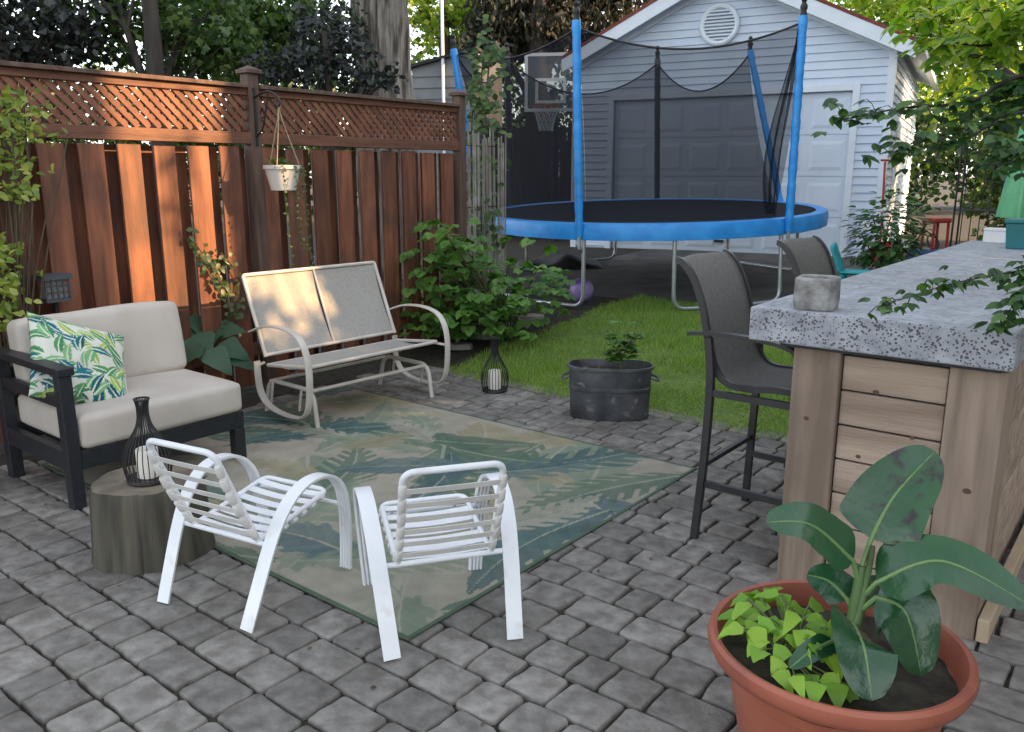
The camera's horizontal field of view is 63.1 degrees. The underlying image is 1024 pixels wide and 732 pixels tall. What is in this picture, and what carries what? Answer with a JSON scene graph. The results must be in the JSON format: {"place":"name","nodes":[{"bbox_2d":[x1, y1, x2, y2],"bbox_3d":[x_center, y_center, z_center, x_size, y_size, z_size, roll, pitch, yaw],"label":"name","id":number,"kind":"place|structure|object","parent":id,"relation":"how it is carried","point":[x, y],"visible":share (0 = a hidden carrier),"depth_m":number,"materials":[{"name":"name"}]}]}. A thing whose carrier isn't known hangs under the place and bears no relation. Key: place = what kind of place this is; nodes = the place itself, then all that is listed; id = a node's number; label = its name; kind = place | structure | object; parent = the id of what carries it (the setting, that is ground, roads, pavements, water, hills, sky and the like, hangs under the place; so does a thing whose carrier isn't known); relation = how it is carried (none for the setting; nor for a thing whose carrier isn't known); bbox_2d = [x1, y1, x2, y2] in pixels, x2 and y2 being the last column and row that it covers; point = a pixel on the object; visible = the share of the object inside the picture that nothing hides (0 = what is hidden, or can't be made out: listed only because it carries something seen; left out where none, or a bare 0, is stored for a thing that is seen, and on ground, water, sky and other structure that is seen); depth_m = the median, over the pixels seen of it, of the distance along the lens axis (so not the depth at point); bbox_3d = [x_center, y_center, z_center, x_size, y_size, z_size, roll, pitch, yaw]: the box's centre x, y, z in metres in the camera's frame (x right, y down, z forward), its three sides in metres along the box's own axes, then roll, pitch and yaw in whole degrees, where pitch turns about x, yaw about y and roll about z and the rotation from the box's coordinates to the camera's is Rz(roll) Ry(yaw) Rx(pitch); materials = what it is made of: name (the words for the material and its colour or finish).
{"place":"outdoors","nodes":[
{"label":"outdoors","id":0,"kind":"place"},
{"bbox_2d":[1,0,1020,177],"label":"sky","id":1,"kind":"structure","parent":0,"point":[414,51],"materials":[{"name":"white"}]},
{"bbox_2d":[0,177,1022,731],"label":"ground","id":2,"kind":"structure","parent":0,"point":[432,355],"depth_m":7.77,"materials":[{"name":"soil"}]},
{"bbox_2d":[0,82,68,421],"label":"variegated shrub","id":3,"kind":"object","parent":2,"relation":"on","point":[19,193],"visible":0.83,"depth_m":4.88,"materials":[{"name":"green plant"}]},
{"bbox_2d":[32,272,72,313],"bbox_3d":[-2.858,-0.064,5.300,0.140,1.041,0.180,10,16,37],"label":"garden lamp","id":4,"kind":"object","parent":2,"relation":"on","point":[54,291],"visible":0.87,"depth_m":5.17,"materials":[{"name":"black metal"}]},
{"bbox_2d":[0,0,142,141],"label":"leafy tree","id":5,"kind":"object","parent":2,"relation":"on","point":[20,42],"visible":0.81,"depth_m":8.43,"materials":[{"name":"green plant"}]},
{"bbox_2d":[44,0,283,300],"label":"leafy tree","id":6,"kind":"object","parent":2,"relation":"on","point":[203,44],"visible":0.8,"depth_m":8.89,"materials":[{"name":"green plant"}]},
{"bbox_2d":[184,314,253,375],"bbox_3d":[-2.375,-0.088,6.306,0.528,0.646,1.133,-10,16,-38],"label":"broad leaf plant","id":7,"kind":"object","parent":2,"relation":"on","point":[224,356],"visible":0.73,"depth_m":5.99,"materials":[{"name":"green plant"}]},
{"bbox_2d":[0,60,468,443],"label":"wooden fence","id":8,"kind":"object","parent":2,"relation":"on","point":[89,244],"visible":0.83,"depth_m":6.14,"materials":[{"name":"brown wood"}]},
{"bbox_2d":[186,227,244,339],"bbox_3d":[-2.160,-0.559,6.155,0.196,0.939,0.438,12,18,43],"label":"fence vine","id":9,"kind":"object","parent":8,"relation":"attached to","point":[205,258],"visible":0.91,"depth_m":6.17,"materials":[{"name":"green plant"}]},
{"bbox_2d":[253,88,280,145],"bbox_3d":[-1.792,-1.835,6.128,0.307,0.420,0.020,10,16,37],"label":"plant bracket","id":10,"kind":"object","parent":8,"relation":"attached to","point":[255,96],"visible":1,"depth_m":6.18,"materials":[{"name":"black metal"}]},
{"bbox_2d":[263,103,312,266],"bbox_3d":[-1.660,-1.257,6.174,0.332,1.332,0.317,-11,17,-40],"label":"hanging basket","id":11,"kind":"object","parent":10,"relation":"hanging from","point":[284,175],"visible":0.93,"depth_m":6.08,"materials":[{"name":"plastic"}]},
{"bbox_2d":[140,0,359,276],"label":"leafy tree","id":12,"kind":"object","parent":2,"relation":"on","point":[279,21],"visible":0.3,"depth_m":10.32,"materials":[{"name":"green plant"}]},
{"bbox_2d":[232,0,408,267],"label":"leafy tree","id":13,"kind":"object","parent":2,"relation":"on","point":[322,62],"visible":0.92,"depth_m":8.76,"materials":[{"name":"green plant"}]},
{"bbox_2d":[350,0,421,280],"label":"thick tree","id":14,"kind":"object","parent":2,"relation":"on","point":[388,25],"visible":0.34,"depth_m":10.96,"materials":[{"name":"brown plant"}]},
{"bbox_2d":[411,0,492,238],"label":"grey shed","id":15,"kind":"structure","parent":2,"relation":"on","point":[434,79],"depth_m":15.44,"materials":[{"name":"grey wood"}]},
{"bbox_2d":[407,0,505,59],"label":"background tree","id":16,"kind":"object","parent":2,"relation":"on","point":[426,15],"visible":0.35,"depth_m":19.35,"materials":[{"name":"green plant"}]},
{"bbox_2d":[450,342,472,349],"bbox_3d":[-0.488,-0.190,7.829,0.247,0.050,0.171,0,13,2],"label":"edging stone","id":17,"kind":"object","parent":2,"relation":"on","point":[461,346],"visible":0.8,"depth_m":7.76,"materials":[{"name":"grey stone"}]},
{"bbox_2d":[397,218,557,342],"bbox_3d":[-0.326,-0.795,7.867,1.529,1.231,1.500,0,13,0],"label":"raspberry bush","id":18,"kind":"object","parent":2,"relation":"on","point":[481,307],"visible":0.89,"depth_m":7.58,"materials":[{"name":"green plant"}]},
{"bbox_2d":[474,331,493,339],"bbox_3d":[-0.263,-0.302,8.138,0.309,0.050,0.210,7,15,27],"label":"edging stone","id":19,"kind":"object","parent":2,"relation":"on","point":[486,336],"visible":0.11,"depth_m":8.04,"materials":[{"name":"grey stone"}]},
{"bbox_2d":[466,126,506,298],"bbox_3d":[-0.273,-1.437,8.599,0.057,1.992,0.680,10,16,37],"label":"reed screen","id":20,"kind":"object","parent":2,"relation":"on","point":[486,148],"visible":0.55,"depth_m":8.53,"materials":[{"name":"grey wood"}]},
{"bbox_2d":[464,14,512,287],"bbox_3d":[-0.295,-2.075,8.755,0.604,3.173,1.051,0,13,0],"label":"climbing ivy","id":21,"kind":"object","parent":2,"relation":"on","point":[488,58],"visible":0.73,"depth_m":8.61,"materials":[{"name":"green plant"}]},
{"bbox_2d":[2,18,1017,214],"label":"woods","id":22,"kind":"object","parent":2,"relation":"on","point":[934,166],"visible":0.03,"depth_m":26.96,"materials":[{"name":"green plant"}]},
{"bbox_2d":[518,313,543,320],"bbox_3d":[0.205,-0.510,8.700,0.278,0.050,0.207,-1,13,-3],"label":"edging stone","id":23,"kind":"object","parent":2,"relation":"on","point":[530,316],"visible":0.71,"depth_m":8.63,"materials":[{"name":"grey stone"}]},
{"bbox_2d":[494,264,575,316],"bbox_3d":[0.220,-0.729,8.298,0.799,0.735,1.980,0,13,0],"label":"bramble shoot","id":24,"kind":"object","parent":2,"relation":"on","point":[551,276],"visible":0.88,"depth_m":7.74,"materials":[{"name":"green plant"}]},
{"bbox_2d":[448,0,650,56],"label":"conifer","id":25,"kind":"object","parent":2,"relation":"on","point":[519,27],"visible":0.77,"depth_m":17.67,"materials":[{"name":"green plant"}]},
{"bbox_2d":[569,278,593,302],"bbox_3d":[0.774,-0.844,9.319,0.280,0.280,0.280,0,13,0],"label":"ball","id":26,"kind":"object","parent":2,"relation":"on","point":[575,289],"visible":0.59,"depth_m":9.22,"materials":[{"name":"purple rubber"}]},
{"bbox_2d":[450,0,828,310],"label":"trampoline","id":27,"kind":"object","parent":2,"relation":"on","point":[629,141],"visible":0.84,"depth_m":8.59,"materials":[{"name":"blue plastic"}]},
{"bbox_2d":[570,0,938,257],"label":"garage","id":28,"kind":"structure","parent":2,"relation":"on","point":[851,59],"depth_m":12.55,"materials":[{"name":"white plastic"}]},
{"bbox_2d":[612,91,852,255],"bbox_3d":[3.367,-3.030,13.334,3.706,2.448,0.085,7,15,27],"label":"garage door","id":29,"kind":"structure","parent":28,"relation":"in","point":[822,160],"depth_m":12.67,"materials":[{"name":"grey metal"}]},
{"bbox_2d":[886,120,901,240],"bbox_3d":[6.246,-2.931,13.678,0.036,2.060,0.950,7,15,27],"label":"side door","id":30,"kind":"structure","parent":28,"relation":"in","point":[898,132],"depth_m":13.45,"materials":[{"name":"white wood"}]},
{"bbox_2d":[810,0,1023,335],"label":"maple tree","id":31,"kind":"object","parent":2,"relation":"on","point":[1003,29],"visible":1,"depth_m":3.66,"materials":[{"name":"green plant"}]},
{"bbox_2d":[826,0,1023,125],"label":"background tree","id":32,"kind":"object","parent":2,"relation":"on","point":[885,12],"visible":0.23,"depth_m":16.67,"materials":[{"name":"green plant"}]},
{"bbox_2d":[959,68,1022,240],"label":"background tree","id":33,"kind":"object","parent":2,"relation":"on","point":[988,190],"visible":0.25,"depth_m":14.62,"materials":[{"name":"green plant"}]},
{"bbox_2d":[0,365,1023,731],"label":"patio","id":34,"kind":"structure","parent":0,"point":[40,689],"depth_m":3.06,"materials":[{"name":"stone"}]},
{"bbox_2d":[89,462,215,575],"bbox_3d":[-1.593,0.656,3.707,0.507,0.354,0.485,0,13,0],"label":"tree stump","id":35,"kind":"object","parent":34,"relation":"on","point":[130,528],"visible":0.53,"depth_m":3.51,"materials":[{"name":"brown wood"}]},
{"bbox_2d":[122,396,172,486],"bbox_3d":[-1.575,0.314,3.582,0.201,0.364,0.201,0,13,0],"label":"wire lantern","id":36,"kind":"object","parent":35,"relation":"on","point":[145,474],"visible":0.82,"depth_m":3.55,"materials":[{"name":"black metal"}]},
{"bbox_2d":[42,387,696,640],"bbox_3d":[-0.834,0.578,4.796,3.000,0.010,2.300,10,16,37],"label":"outdoor rug","id":37,"kind":"object","parent":34,"relation":"on","point":[565,491],"visible":0.65,"depth_m":4.61,"materials":[{"name":"green fabric"}]},
{"bbox_2d":[0,301,246,510],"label":"outdoor sofa","id":38,"kind":"object","parent":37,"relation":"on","point":[185,405],"visible":0.88,"depth_m":4.54,"materials":[{"name":"beige fabric"}]},
{"bbox_2d":[26,312,127,403],"bbox_3d":[-2.307,-0.011,4.448,0.187,0.526,0.527,-36,-32,27],"label":"throw pillow","id":39,"kind":"object","parent":38,"relation":"on","point":[94,358],"visible":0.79,"depth_m":4.38,"materials":[{"name":"multicoloured fabric"}]},
{"bbox_2d":[146,438,351,633],"bbox_3d":[-1.051,0.561,3.321,0.572,0.707,0.626,7,15,27],"label":"patio chair","id":40,"kind":"object","parent":37,"relation":"on","point":[267,537],"visible":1,"depth_m":3.23,"materials":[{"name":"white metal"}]},
{"bbox_2d":[241,261,449,427],"bbox_3d":[-1.179,-0.195,6.005,0.788,0.987,1.288,11,17,40],"label":"glider bench","id":41,"kind":"object","parent":37,"relation":"on","point":[286,312],"visible":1,"depth_m":6.07,"materials":[{"name":"beige metal"}]},
{"bbox_2d":[353,461,522,661],"bbox_3d":[-0.278,0.605,3.114,0.572,0.707,0.627,-4,14,-17],"label":"patio chair","id":42,"kind":"object","parent":37,"relation":"on","point":[375,566],"visible":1,"depth_m":2.99,"materials":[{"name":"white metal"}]},
{"bbox_2d":[481,336,508,393],"bbox_3d":[-0.133,-0.015,6.437,0.217,0.422,0.217,-4,14,-17],"label":"wire lantern","id":43,"kind":"object","parent":34,"relation":"on","point":[495,381],"visible":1,"depth_m":6.41,"materials":[{"name":"black metal"}]},
{"bbox_2d":[561,320,659,421],"bbox_3d":[0.677,0.023,5.745,0.678,0.663,0.334,1,13,6],"label":"tub planter","id":44,"kind":"object","parent":34,"relation":"on","point":[616,386],"visible":1,"depth_m":5.66,"materials":[{"name":"metal"}]},
{"bbox_2d":[676,249,793,538],"bbox_3d":[1.122,0.139,3.875,0.666,1.290,0.608,10,16,37],"label":"bar stool","id":45,"kind":"object","parent":34,"relation":"on","point":[736,359],"visible":0.67,"depth_m":3.81,"materials":[{"name":"grey metal"}]},
{"bbox_2d":[776,235,835,467],"bbox_3d":[1.865,-0.069,4.776,0.666,1.290,0.608,11,17,41],"label":"bar stool","id":46,"kind":"object","parent":34,"relation":"on","point":[809,255],"visible":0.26,"depth_m":4.81,"materials":[{"name":"grey metal"}]},
{"bbox_2d":[708,445,1023,731],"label":"potted banana","id":47,"kind":"object","parent":34,"relation":"on","point":[832,646],"visible":1,"depth_m":2.14,"materials":[{"name":"plant"}]},
{"bbox_2d":[749,240,1023,643],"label":"outdoor bar","id":48,"kind":"object","parent":34,"relation":"on","point":[867,392],"visible":0.77,"depth_m":3.09,"materials":[{"name":"wood"}]},
{"bbox_2d":[793,274,840,311],"bbox_3d":[1.157,-0.280,3.161,0.152,0.121,0.152,7,15,29],"label":"concrete cup","id":49,"kind":"object","parent":48,"relation":"on","point":[816,292],"visible":1,"depth_m":3.10,"materials":[{"name":"concrete"}]},
{"bbox_2d":[982,227,1005,242],"bbox_3d":[3.595,-0.971,6.193,0.156,0.105,0.126,10,16,37],"label":"white box","id":50,"kind":"object","parent":48,"relation":"on","point":[993,235],"visible":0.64,"depth_m":6.15,"materials":[{"name":"white plastic"}]},
{"bbox_2d":[1004,218,1023,248],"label":"plastic bin","id":51,"kind":"object","parent":48,"relation":"on","point":[1014,233],"visible":1,"depth_m":5.63,"materials":[{"name":"teal plastic"}]},
{"bbox_2d":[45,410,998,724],"bbox_3d":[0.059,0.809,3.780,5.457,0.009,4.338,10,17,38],"label":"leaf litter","id":52,"kind":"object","parent":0,"point":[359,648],"visible":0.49,"depth_m":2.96,"materials":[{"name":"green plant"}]},
{"bbox_2d":[439,294,941,441],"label":"lawn","id":53,"kind":"structure","parent":0,"point":[715,410],"depth_m":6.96,"materials":[{"name":"green plant"}]},
{"bbox_2d":[513,249,900,302],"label":"driveway","id":54,"kind":"structure","parent":0,"point":[648,272],"depth_m":11.15,"materials":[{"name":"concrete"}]},
{"bbox_2d":[515,252,603,268],"bbox_3d":[0.692,-1.576,12.323,1.300,0.210,0.800,0,13,0],"label":"covered heap","id":55,"kind":"object","parent":54,"relation":"on","point":[563,260],"visible":0.8,"depth_m":12.04,"materials":[{"name":"black plastic"}]},
{"bbox_2d":[830,242,870,279],"bbox_3d":[3.519,-0.933,8.631,0.426,0.679,0.372,7,15,29],"label":"toddler chair","id":56,"kind":"object","parent":54,"relation":"on","point":[843,272],"visible":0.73,"depth_m":8.60,"materials":[{"name":"teal plastic"}]},
{"bbox_2d":[869,159,891,264],"bbox_3d":[5.148,-2.135,11.582,0.300,1.434,0.186,0,13,0],"label":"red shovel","id":57,"kind":"object","parent":54,"relation":"on","point":[883,191],"visible":0.35,"depth_m":11.55,"materials":[{"name":"plastic"}]},
{"bbox_2d":[841,188,937,269],"bbox_3d":[4.316,-1.444,9.565,1.078,1.163,0.943,0,13,0],"label":"hydrangea","id":58,"kind":"object","parent":54,"relation":"on","point":[879,249],"visible":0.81,"depth_m":9.40,"materials":[{"name":"green plant"}]},
{"bbox_2d":[949,123,1018,246],"bbox_3d":[5.298,-1.760,9.291,0.623,1.860,0.323,10,16,37],"label":"fence","id":59,"kind":"object","parent":54,"relation":"on","point":[962,190],"visible":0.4,"depth_m":9.41,"materials":[{"name":"brown wood"}]},
{"bbox_2d":[995,114,1023,217],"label":"folded parasol","id":60,"kind":"object","parent":54,"relation":"on","point":[1011,203],"visible":0.49,"depth_m":7.30,"materials":[{"name":"green fabric"}]},
{"bbox_2d":[908,217,951,258],"bbox_3d":[5.239,-1.486,10.462,0.323,0.740,0.442,-5,14,-19],"label":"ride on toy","id":61,"kind":"object","parent":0,"point":[938,220],"visible":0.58,"depth_m":10.33,"materials":[{"name":"red plastic"}]}
]}

